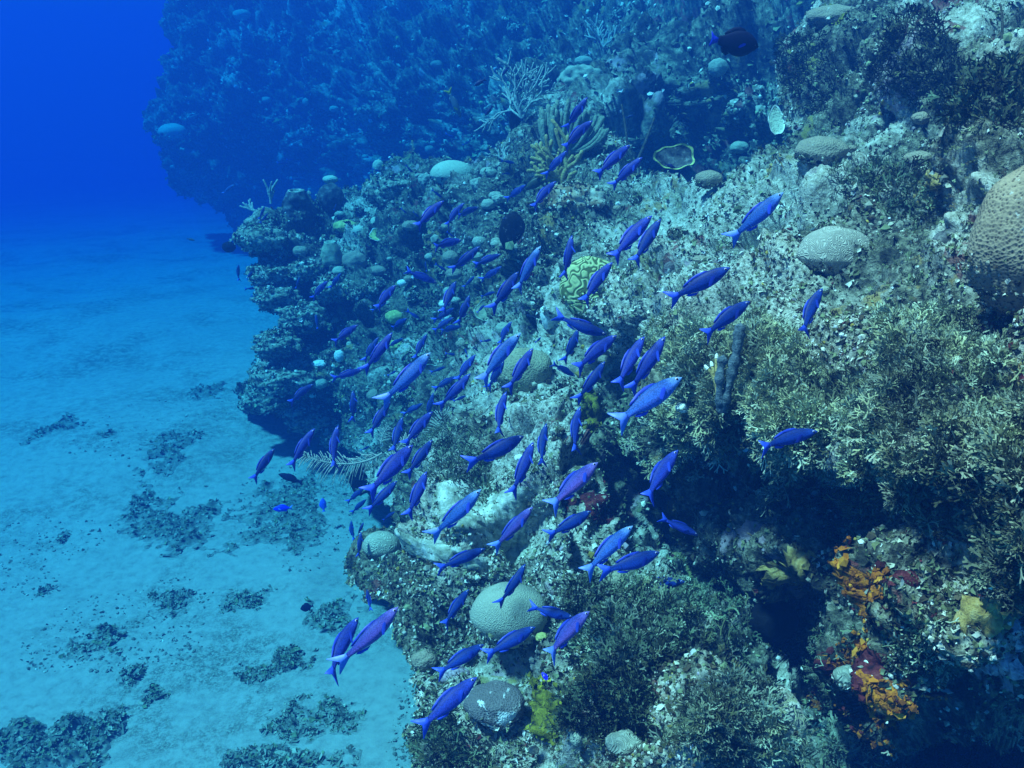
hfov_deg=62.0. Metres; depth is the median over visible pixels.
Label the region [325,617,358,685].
wrasse
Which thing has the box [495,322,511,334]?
coral
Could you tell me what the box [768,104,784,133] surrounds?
plate coral
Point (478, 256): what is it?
coral
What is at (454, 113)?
coral
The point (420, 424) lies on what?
wrasse
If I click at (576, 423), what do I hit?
wrasse
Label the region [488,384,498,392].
coral
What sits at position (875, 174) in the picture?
algae bush
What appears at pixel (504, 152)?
sea plume
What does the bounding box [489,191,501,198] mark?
coral
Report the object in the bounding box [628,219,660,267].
wrasse
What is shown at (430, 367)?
plate coral
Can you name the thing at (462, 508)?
wrasse
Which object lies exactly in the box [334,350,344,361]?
white sponge
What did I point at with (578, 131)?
wrasse
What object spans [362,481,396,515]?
wrasse
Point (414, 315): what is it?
wrasse
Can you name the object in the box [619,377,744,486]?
algae bush
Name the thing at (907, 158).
head coral
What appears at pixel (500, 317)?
coral
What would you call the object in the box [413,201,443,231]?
wrasse
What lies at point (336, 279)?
wrasse
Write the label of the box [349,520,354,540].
wrasse
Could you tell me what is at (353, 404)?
wrasse
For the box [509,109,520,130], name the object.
black sponge
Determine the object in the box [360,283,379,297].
coral
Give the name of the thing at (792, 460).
algae bush
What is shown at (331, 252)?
barrel sponge
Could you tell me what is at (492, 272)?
wrasse
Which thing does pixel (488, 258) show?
wrasse
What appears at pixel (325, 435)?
coral mound
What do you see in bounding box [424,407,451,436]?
feather plume
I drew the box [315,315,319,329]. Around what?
wrasse
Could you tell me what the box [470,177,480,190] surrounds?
head coral
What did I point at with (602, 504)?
algae crust
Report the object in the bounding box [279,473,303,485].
parrotfish
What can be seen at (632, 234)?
wrasse
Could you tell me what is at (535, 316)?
algae crust
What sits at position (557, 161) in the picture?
wrasse
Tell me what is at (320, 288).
wrasse
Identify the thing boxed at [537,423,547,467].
wrasse
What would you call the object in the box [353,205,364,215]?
coral
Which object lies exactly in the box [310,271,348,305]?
coral mound
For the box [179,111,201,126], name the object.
coral
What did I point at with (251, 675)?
weed patch
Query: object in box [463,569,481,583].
coral
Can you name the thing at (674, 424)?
coral
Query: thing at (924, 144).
coral
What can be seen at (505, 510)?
coral plate
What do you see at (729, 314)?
wrasse
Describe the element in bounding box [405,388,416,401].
coral
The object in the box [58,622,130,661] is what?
weed patch
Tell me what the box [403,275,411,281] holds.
coral
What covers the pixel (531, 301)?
coral mound
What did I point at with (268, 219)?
coral
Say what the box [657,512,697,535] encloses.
wrasse
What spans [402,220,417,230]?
coral
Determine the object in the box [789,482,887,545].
algae bush
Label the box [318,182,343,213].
dark sponge
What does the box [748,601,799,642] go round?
black sponge
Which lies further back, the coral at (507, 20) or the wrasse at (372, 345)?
the coral at (507, 20)
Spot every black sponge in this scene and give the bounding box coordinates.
[349,464,367,495]
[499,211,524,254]
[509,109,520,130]
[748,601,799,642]
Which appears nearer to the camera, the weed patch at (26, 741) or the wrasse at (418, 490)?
the wrasse at (418, 490)
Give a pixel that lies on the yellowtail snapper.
(455, 103)
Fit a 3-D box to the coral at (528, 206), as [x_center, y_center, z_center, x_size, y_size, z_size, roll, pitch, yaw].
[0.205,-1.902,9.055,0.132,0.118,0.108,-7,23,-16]
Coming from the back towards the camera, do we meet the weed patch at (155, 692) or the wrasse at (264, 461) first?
the weed patch at (155, 692)
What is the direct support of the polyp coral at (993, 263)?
on the reef slope
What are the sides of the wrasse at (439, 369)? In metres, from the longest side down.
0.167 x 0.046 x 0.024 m
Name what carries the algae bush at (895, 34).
on the reef slope
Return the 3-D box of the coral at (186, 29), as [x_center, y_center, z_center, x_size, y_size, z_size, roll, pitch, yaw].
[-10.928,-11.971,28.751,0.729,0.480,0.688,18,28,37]
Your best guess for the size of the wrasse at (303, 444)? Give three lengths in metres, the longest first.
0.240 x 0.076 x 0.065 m
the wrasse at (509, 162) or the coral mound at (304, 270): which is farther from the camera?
the coral mound at (304, 270)
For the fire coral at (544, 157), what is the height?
0.708 m
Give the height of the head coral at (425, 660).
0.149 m
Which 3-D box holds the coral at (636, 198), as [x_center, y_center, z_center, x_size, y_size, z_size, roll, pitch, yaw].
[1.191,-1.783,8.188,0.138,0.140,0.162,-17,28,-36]
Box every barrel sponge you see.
[281,189,316,228]
[320,240,341,266]
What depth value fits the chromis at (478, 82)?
8.48 m
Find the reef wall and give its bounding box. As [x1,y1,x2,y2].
[141,0,816,241]
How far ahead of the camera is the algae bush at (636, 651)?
3.89 m
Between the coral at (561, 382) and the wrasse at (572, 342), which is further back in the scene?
the coral at (561, 382)
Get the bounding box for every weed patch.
[0,711,126,767]
[19,425,52,444]
[36,584,57,595]
[47,412,88,434]
[53,529,70,544]
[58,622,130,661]
[68,702,126,742]
[96,429,116,439]
[114,480,155,524]
[116,662,146,688]
[117,485,246,557]
[127,428,205,482]
[138,683,170,707]
[147,587,201,617]
[185,380,231,400]
[215,512,339,556]
[216,584,277,613]
[216,741,362,767]
[227,661,280,693]
[237,471,348,533]
[259,693,366,745]
[269,643,318,673]
[302,590,368,637]
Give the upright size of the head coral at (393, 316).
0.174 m
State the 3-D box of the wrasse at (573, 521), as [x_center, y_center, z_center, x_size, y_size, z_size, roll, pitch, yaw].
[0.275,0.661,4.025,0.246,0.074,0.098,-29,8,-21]
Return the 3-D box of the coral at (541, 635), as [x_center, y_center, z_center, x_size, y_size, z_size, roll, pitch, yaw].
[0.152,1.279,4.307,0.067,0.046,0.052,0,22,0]
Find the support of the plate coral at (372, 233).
on the reef slope
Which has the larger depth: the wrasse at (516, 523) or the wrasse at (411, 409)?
the wrasse at (411, 409)
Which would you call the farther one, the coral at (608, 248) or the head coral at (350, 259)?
the head coral at (350, 259)
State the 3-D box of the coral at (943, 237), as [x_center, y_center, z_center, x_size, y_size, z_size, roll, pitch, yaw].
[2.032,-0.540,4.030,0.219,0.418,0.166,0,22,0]
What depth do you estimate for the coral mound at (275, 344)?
11.26 m
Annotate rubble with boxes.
[0,395,413,767]
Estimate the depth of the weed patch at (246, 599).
9.15 m
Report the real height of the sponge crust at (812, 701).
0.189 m
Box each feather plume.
[296,451,382,488]
[374,422,393,443]
[382,432,421,459]
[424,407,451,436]
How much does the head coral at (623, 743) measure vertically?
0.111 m
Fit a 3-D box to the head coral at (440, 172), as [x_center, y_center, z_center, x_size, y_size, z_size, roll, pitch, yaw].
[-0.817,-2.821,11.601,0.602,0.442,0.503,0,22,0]
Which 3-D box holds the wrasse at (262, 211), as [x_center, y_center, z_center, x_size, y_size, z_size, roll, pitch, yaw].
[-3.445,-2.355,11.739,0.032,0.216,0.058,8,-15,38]
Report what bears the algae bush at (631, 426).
on the reef slope
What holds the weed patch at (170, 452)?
on the sand floor
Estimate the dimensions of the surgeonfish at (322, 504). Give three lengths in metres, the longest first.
0.172 x 0.093 x 0.053 m
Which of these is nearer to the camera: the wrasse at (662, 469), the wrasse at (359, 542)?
the wrasse at (662, 469)
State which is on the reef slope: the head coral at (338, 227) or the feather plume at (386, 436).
the feather plume at (386, 436)
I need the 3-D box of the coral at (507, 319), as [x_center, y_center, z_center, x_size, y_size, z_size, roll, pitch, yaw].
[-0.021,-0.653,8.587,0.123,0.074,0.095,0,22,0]
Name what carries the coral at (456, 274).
on the reef slope
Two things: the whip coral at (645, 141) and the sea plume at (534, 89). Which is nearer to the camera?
the whip coral at (645, 141)
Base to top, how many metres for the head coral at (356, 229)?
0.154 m
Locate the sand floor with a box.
[0,160,418,767]
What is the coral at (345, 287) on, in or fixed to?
on the reef slope
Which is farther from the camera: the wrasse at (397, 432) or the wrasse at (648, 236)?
the wrasse at (397, 432)
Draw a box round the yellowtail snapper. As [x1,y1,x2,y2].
[443,88,460,116]
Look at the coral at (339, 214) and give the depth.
12.97 m
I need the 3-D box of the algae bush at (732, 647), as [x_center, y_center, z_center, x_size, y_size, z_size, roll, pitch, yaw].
[1.123,1.338,4.646,0.472,1.130,1.978,9,24,21]
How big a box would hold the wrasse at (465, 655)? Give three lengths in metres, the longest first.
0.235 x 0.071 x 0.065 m
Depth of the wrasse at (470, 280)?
9.08 m
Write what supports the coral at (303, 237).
on the reef slope
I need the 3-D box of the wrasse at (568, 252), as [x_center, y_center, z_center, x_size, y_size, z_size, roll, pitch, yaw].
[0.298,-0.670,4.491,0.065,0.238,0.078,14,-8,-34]
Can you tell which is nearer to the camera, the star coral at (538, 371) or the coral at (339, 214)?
the star coral at (538, 371)
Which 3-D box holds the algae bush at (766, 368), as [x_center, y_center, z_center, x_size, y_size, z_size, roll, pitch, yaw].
[1.059,0.117,4.337,0.676,1.202,2.183,-5,23,-13]
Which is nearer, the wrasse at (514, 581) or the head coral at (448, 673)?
the wrasse at (514, 581)
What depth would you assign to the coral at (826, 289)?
4.44 m
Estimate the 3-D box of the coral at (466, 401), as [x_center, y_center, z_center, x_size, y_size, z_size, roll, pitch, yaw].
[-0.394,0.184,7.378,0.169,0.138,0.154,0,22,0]
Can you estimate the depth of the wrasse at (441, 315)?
7.37 m
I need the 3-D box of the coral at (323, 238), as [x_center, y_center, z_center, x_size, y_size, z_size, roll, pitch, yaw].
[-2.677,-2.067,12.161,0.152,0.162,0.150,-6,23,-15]
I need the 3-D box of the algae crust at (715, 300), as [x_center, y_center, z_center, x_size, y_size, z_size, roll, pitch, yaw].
[1.201,-0.410,4.662,0.568,0.594,1.117,0,22,0]
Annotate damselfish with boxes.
[542,672,549,681]
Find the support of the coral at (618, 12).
on the reef wall
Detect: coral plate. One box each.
[394,527,489,569]
[432,470,530,565]
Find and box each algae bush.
[401,702,491,767]
[408,415,496,507]
[531,659,661,760]
[549,560,719,686]
[614,418,657,475]
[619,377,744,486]
[629,287,873,449]
[648,663,831,767]
[664,576,761,673]
[744,393,840,518]
[766,623,866,716]
[769,28,849,116]
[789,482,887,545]
[805,710,881,767]
[821,148,941,228]
[824,429,903,529]
[826,296,1023,492]
[862,2,971,106]
[874,418,1023,578]
[880,606,965,691]
[924,48,1023,128]
[962,500,1023,619]
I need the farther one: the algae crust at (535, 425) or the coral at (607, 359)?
the coral at (607, 359)
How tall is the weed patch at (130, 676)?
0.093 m
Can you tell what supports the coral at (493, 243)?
on the reef slope
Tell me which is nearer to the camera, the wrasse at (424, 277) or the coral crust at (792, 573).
the coral crust at (792, 573)
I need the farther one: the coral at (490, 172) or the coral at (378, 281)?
the coral at (378, 281)
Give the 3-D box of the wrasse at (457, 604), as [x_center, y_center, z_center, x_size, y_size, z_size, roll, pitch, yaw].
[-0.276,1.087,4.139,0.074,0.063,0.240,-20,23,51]
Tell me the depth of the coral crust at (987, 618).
2.59 m
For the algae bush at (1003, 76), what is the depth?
4.02 m
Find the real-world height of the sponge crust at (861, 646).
0.664 m
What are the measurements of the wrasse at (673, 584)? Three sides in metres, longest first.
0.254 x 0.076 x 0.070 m
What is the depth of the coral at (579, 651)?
3.89 m
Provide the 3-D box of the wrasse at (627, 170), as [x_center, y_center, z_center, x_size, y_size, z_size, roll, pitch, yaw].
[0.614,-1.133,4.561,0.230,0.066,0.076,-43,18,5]
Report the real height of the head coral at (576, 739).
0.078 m
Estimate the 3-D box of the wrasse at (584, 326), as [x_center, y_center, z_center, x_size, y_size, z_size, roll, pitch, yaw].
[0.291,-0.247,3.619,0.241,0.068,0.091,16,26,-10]
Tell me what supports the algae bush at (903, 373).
on the reef slope
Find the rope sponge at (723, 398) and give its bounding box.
[714,322,745,412]
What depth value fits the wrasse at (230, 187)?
12.54 m
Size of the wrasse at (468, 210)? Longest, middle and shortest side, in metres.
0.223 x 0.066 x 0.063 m
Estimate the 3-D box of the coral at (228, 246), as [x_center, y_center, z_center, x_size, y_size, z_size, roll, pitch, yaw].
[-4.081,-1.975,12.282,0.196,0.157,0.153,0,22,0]
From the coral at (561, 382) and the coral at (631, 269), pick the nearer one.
the coral at (631, 269)
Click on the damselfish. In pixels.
(544, 676)
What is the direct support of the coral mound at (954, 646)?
on the reef slope
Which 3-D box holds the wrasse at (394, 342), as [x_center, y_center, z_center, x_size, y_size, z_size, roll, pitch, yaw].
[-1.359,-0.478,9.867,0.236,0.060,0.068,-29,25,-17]
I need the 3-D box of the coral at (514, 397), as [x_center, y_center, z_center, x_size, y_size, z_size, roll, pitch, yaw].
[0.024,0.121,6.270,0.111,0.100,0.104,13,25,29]
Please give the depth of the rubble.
8.91 m
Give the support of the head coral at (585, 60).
on the reef slope
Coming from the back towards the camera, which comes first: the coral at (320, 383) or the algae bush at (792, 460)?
the coral at (320, 383)
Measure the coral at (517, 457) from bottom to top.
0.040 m
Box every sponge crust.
[524,671,568,745]
[580,388,607,432]
[800,682,822,709]
[817,624,941,699]
[827,536,891,631]
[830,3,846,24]
[834,650,951,756]
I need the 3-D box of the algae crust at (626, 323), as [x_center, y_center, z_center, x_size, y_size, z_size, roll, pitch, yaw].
[0.949,-0.338,5.591,0.795,0.798,1.544,0,22,0]
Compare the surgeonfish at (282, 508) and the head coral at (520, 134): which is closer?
the surgeonfish at (282, 508)
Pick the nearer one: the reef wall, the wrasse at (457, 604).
the wrasse at (457, 604)
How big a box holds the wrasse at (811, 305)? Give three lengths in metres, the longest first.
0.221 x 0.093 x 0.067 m
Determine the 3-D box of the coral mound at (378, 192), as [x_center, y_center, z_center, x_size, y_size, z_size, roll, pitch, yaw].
[-1.781,-2.838,12.557,0.928,0.576,0.733,0,22,0]
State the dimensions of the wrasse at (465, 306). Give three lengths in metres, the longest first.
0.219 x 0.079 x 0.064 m
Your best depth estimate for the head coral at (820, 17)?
7.71 m
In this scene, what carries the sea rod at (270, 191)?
on the reef slope
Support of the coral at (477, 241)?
on the reef slope
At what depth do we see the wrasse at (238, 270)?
12.06 m
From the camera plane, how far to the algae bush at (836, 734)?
4.29 m
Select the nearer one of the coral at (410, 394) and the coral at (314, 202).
the coral at (410, 394)
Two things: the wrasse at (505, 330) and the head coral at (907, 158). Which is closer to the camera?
the head coral at (907, 158)
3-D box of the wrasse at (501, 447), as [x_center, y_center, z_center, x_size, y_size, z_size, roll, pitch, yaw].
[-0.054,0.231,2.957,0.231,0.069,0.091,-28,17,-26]
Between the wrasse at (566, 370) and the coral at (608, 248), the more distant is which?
the coral at (608, 248)
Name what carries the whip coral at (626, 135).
on the reef slope
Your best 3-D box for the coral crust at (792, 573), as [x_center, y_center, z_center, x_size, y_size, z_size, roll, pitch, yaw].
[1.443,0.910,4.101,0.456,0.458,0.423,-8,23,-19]
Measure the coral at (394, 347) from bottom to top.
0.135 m
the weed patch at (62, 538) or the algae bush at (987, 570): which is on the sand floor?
the weed patch at (62, 538)
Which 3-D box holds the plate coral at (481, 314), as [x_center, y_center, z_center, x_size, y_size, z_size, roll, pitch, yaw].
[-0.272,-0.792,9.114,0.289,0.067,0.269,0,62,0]
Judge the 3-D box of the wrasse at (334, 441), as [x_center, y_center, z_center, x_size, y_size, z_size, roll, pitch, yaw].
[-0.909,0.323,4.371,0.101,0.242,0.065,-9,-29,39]
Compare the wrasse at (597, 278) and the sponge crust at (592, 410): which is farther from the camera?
the sponge crust at (592, 410)
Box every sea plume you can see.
[474,51,561,132]
[485,142,508,159]
[584,13,624,47]
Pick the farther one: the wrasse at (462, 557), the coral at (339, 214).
the coral at (339, 214)
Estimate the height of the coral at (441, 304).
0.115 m
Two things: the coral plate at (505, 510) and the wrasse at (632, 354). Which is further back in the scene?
the coral plate at (505, 510)
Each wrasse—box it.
[222,185,233,194]
[236,264,241,281]
[249,449,274,484]
[258,206,264,219]
[286,428,314,470]
[287,384,313,406]
[310,281,327,300]
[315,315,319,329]
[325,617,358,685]
[326,607,397,673]
[327,273,340,289]
[329,426,339,469]
[330,369,362,382]
[331,325,357,346]
[344,489,363,503]
[348,391,357,422]
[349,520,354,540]
[350,499,365,514]
[356,532,363,556]
[357,332,392,375]
[358,445,412,502]
[360,337,378,362]
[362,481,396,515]
[364,402,389,437]
[366,590,372,610]
[372,352,430,410]
[373,285,395,312]
[382,512,394,520]
[387,338,402,349]
[388,417,403,451]
[391,318,406,330]
[399,412,432,445]
[400,471,426,520]
[401,403,422,416]
[401,440,432,479]
[403,266,436,282]
[406,310,419,318]
[411,677,476,738]
[412,334,426,358]
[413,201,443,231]
[422,489,480,543]
[427,393,433,412]
[429,366,444,373]
[431,308,453,323]
[431,376,456,392]
[432,317,453,333]
[432,644,483,681]
[433,374,469,411]
[434,238,461,251]
[434,548,484,575]
[438,281,455,315]
[440,589,468,630]
[441,325,461,333]
[444,203,463,227]
[447,246,479,273]
[452,295,469,326]
[453,354,475,380]
[453,396,465,403]
[458,206,478,218]
[460,435,523,471]
[463,276,474,289]
[472,254,500,268]
[475,333,520,389]
[478,266,501,282]
[480,627,535,663]
[481,291,494,298]
[484,272,518,315]
[484,361,503,391]
[487,507,532,554]
[492,564,525,608]
[495,392,506,437]
[497,322,511,342]
[500,159,513,163]
[502,348,532,394]
[503,185,525,201]
[504,442,533,499]
[511,246,540,294]
[527,600,572,619]
[530,181,555,211]
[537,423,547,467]
[540,151,566,179]
[542,462,597,516]
[543,511,590,542]
[543,611,589,665]
[549,362,574,376]
[551,307,606,335]
[558,330,578,364]
[559,236,574,279]
[561,97,587,132]
[561,121,592,154]
[570,361,604,405]
[570,406,581,453]
[571,335,616,376]
[578,262,612,308]
[579,526,632,582]
[592,145,629,180]
[597,550,659,581]
[606,216,651,264]
[607,157,641,190]
[608,377,681,435]
[611,336,644,391]
[624,336,664,395]
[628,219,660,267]
[635,577,684,588]
[640,450,677,505]
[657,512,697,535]
[663,267,729,308]
[699,301,749,344]
[721,192,782,247]
[758,428,817,458]
[798,288,822,338]
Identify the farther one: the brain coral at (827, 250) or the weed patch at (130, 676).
the weed patch at (130, 676)
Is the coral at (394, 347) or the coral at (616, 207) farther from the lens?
the coral at (394, 347)
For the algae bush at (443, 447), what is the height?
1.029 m
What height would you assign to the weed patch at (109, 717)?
0.127 m
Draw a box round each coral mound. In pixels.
[231,220,289,255]
[237,384,290,415]
[243,260,292,286]
[247,360,314,398]
[250,282,302,314]
[250,326,303,362]
[274,299,328,334]
[281,399,338,433]
[287,258,324,283]
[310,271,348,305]
[317,420,343,448]
[359,171,410,208]
[520,286,543,315]
[536,178,608,212]
[922,619,1015,672]
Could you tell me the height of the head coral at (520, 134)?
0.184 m
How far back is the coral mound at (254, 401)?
11.93 m
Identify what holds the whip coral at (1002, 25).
on the reef slope
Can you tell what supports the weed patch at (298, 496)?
on the sand floor
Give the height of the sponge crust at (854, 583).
0.459 m
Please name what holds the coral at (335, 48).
attached to the reef wall
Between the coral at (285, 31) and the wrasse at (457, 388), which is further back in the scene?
the coral at (285, 31)
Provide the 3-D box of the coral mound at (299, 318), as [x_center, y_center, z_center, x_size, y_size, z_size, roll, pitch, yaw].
[-2.873,-0.916,11.630,0.726,0.498,0.507,0,22,0]
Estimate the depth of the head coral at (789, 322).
4.21 m
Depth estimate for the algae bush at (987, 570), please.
2.41 m
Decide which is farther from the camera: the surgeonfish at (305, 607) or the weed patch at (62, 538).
the weed patch at (62, 538)
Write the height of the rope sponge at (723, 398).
0.396 m
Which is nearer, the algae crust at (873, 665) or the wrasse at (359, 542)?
the algae crust at (873, 665)
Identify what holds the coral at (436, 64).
on the reef wall
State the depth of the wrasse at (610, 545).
2.52 m
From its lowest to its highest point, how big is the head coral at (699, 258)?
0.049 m
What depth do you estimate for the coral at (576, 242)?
7.60 m
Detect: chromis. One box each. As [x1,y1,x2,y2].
[474,78,486,85]
[485,104,494,115]
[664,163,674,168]
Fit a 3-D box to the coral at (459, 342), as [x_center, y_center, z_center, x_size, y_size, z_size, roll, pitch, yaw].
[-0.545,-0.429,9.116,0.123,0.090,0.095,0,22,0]
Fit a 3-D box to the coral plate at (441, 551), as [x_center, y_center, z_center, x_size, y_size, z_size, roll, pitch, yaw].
[-0.444,1.060,5.263,0.663,0.323,0.257,16,27,34]
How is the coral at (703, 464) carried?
on the reef slope
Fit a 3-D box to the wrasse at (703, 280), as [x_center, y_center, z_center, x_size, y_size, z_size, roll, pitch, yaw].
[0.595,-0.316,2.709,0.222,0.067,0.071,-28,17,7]
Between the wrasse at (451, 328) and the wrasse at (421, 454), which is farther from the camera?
the wrasse at (451, 328)
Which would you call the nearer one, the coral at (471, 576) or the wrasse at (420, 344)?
the coral at (471, 576)
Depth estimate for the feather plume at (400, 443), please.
6.00 m
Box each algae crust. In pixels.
[506,393,586,482]
[526,314,539,318]
[561,489,624,525]
[586,300,667,348]
[692,253,788,333]
[812,645,944,697]
[814,424,842,510]
[881,569,921,588]
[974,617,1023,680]
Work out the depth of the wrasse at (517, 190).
8.16 m
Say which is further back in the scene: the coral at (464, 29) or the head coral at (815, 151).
the coral at (464, 29)
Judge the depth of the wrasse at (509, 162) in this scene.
9.99 m
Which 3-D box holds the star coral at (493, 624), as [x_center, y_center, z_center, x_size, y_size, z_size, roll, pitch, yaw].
[-0.017,1.287,4.683,0.429,0.392,0.349,0,22,0]
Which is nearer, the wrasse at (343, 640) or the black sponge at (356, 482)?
the wrasse at (343, 640)
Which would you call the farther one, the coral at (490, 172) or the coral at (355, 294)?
the coral at (355, 294)
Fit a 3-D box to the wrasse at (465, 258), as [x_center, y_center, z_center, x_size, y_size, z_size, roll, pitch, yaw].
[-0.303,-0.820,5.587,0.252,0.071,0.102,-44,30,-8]
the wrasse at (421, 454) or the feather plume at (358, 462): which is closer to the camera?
the wrasse at (421, 454)
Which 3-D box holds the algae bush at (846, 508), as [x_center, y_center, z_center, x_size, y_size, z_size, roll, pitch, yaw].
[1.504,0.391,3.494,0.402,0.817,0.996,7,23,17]
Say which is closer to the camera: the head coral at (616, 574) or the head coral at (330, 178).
the head coral at (616, 574)
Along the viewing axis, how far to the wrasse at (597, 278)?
3.79 m
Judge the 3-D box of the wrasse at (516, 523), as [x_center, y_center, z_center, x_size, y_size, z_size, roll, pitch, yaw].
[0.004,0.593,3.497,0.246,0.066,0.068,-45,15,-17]
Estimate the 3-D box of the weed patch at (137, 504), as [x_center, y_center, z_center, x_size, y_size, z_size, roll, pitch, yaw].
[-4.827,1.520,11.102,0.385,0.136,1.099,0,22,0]
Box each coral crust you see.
[746,545,816,589]
[766,152,783,176]
[912,168,951,192]
[953,594,1022,638]
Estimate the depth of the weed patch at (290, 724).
7.44 m
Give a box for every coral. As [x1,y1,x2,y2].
[156,123,187,141]
[176,22,199,36]
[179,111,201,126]
[222,241,235,252]
[232,9,250,20]
[257,215,276,224]
[261,96,270,102]
[277,27,291,41]
[292,246,308,256]
[295,232,311,243]
[295,334,304,347]
[298,127,314,139]
[302,98,307,105]
[302,363,309,367]
[310,199,318,209]
[311,360,326,367]
[313,379,327,388]
[319,233,328,243]
[323,175,337,182]
[324,43,342,56]
[329,106,338,111]
[332,266,346,275]
[333,219,354,234]
[334,211,344,217]
[341,250,367,269]
[342,280,352,294]
[347,287,364,301]
[352,225,363,235]
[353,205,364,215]
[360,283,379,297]
[362,531,399,560]
[366,389,376,400]
[368,228,378,240]
[368,275,385,288]
[371,265,385,274]
[373,70,384,80]
[373,159,383,172]
[376,120,391,133]
[385,310,402,323]
[388,223,398,233]
[389,340,400,350]
[391,385,411,405]
[393,45,400,51]
[397,279,406,286]
[400,349,419,365]
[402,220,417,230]
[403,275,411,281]
[403,287,421,302]
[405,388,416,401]
[410,649,437,672]
[418,172,430,187]
[423,364,436,375]
[424,253,431,260]
[425,145,434,153]
[430,60,442,68]
[430,160,473,187]
[438,300,451,308]
[440,222,451,230]
[440,665,469,684]
[442,250,458,263]
[445,268,461,279]
[448,196,456,207]
[451,297,460,303]
[452,106,464,117]
[455,340,466,347]
[460,24,469,34]
[460,644,471,649]
[462,398,471,403]
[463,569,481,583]
[463,680,526,733]
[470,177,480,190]
[470,582,547,653]
[471,252,483,260]
[472,236,484,246]
[473,298,491,320]
[474,84,484,89]
[479,167,496,176]
[481,199,495,209]
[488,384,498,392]
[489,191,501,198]
[490,240,499,247]
[492,194,505,203]
[492,348,552,394]
[494,313,507,322]
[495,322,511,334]
[502,16,511,24]
[505,316,514,321]
[506,20,524,39]
[508,393,521,404]
[514,454,521,460]
[518,129,523,137]
[525,200,535,209]
[526,119,586,183]
[526,177,544,188]
[528,745,538,753]
[535,632,547,641]
[540,306,553,329]
[549,425,565,437]
[554,377,570,389]
[557,64,601,86]
[558,256,615,324]
[569,729,584,746]
[573,238,579,245]
[574,55,591,64]
[574,646,584,657]
[598,354,612,364]
[604,245,617,256]
[604,570,633,595]
[605,728,642,758]
[610,6,625,20]
[613,205,620,210]
[621,104,628,144]
[627,192,643,205]
[628,261,633,271]
[637,117,654,157]
[653,143,694,169]
[661,693,667,700]
[664,261,674,274]
[666,225,686,240]
[670,416,686,426]
[675,402,690,412]
[693,170,722,189]
[693,255,707,262]
[698,455,713,468]
[704,353,717,394]
[708,58,727,76]
[720,118,729,127]
[730,141,748,153]
[762,317,792,325]
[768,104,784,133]
[793,136,848,167]
[797,226,870,277]
[806,4,855,29]
[820,286,829,292]
[831,664,851,691]
[848,145,856,151]
[901,150,930,169]
[911,111,929,124]
[918,137,931,151]
[920,228,955,256]
[961,165,1023,320]
[1000,4,1003,39]
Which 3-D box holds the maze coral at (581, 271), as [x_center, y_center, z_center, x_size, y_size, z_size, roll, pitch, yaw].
[0.594,-0.710,6.549,0.479,0.518,0.296,0,22,0]
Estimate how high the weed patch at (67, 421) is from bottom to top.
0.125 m
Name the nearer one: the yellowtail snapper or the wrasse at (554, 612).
the wrasse at (554, 612)
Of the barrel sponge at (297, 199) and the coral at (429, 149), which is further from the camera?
the coral at (429, 149)
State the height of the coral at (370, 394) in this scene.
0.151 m
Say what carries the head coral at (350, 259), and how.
on the reef slope
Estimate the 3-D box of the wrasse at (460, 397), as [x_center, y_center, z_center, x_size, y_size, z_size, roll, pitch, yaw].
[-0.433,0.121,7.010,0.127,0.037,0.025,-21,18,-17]
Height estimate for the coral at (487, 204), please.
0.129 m
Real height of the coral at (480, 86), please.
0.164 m
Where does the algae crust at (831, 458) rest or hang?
on the reef slope
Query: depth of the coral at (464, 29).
21.84 m
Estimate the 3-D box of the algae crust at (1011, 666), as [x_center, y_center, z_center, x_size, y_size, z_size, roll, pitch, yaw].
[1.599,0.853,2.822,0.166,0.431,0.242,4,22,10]
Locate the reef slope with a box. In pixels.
[232,0,1023,767]
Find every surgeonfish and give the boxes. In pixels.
[273,504,292,511]
[300,603,312,611]
[319,498,326,511]
[708,27,758,56]
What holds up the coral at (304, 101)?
attached to the reef wall
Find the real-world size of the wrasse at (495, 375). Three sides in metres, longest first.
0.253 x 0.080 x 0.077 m
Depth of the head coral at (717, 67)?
11.67 m
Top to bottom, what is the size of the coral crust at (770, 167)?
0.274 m
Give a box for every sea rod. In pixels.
[240,199,254,211]
[263,179,277,203]
[537,98,609,153]
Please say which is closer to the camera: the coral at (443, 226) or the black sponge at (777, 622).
the black sponge at (777, 622)
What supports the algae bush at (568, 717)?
on the reef slope
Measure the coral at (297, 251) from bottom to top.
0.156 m
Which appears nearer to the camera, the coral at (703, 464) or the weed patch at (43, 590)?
the coral at (703, 464)

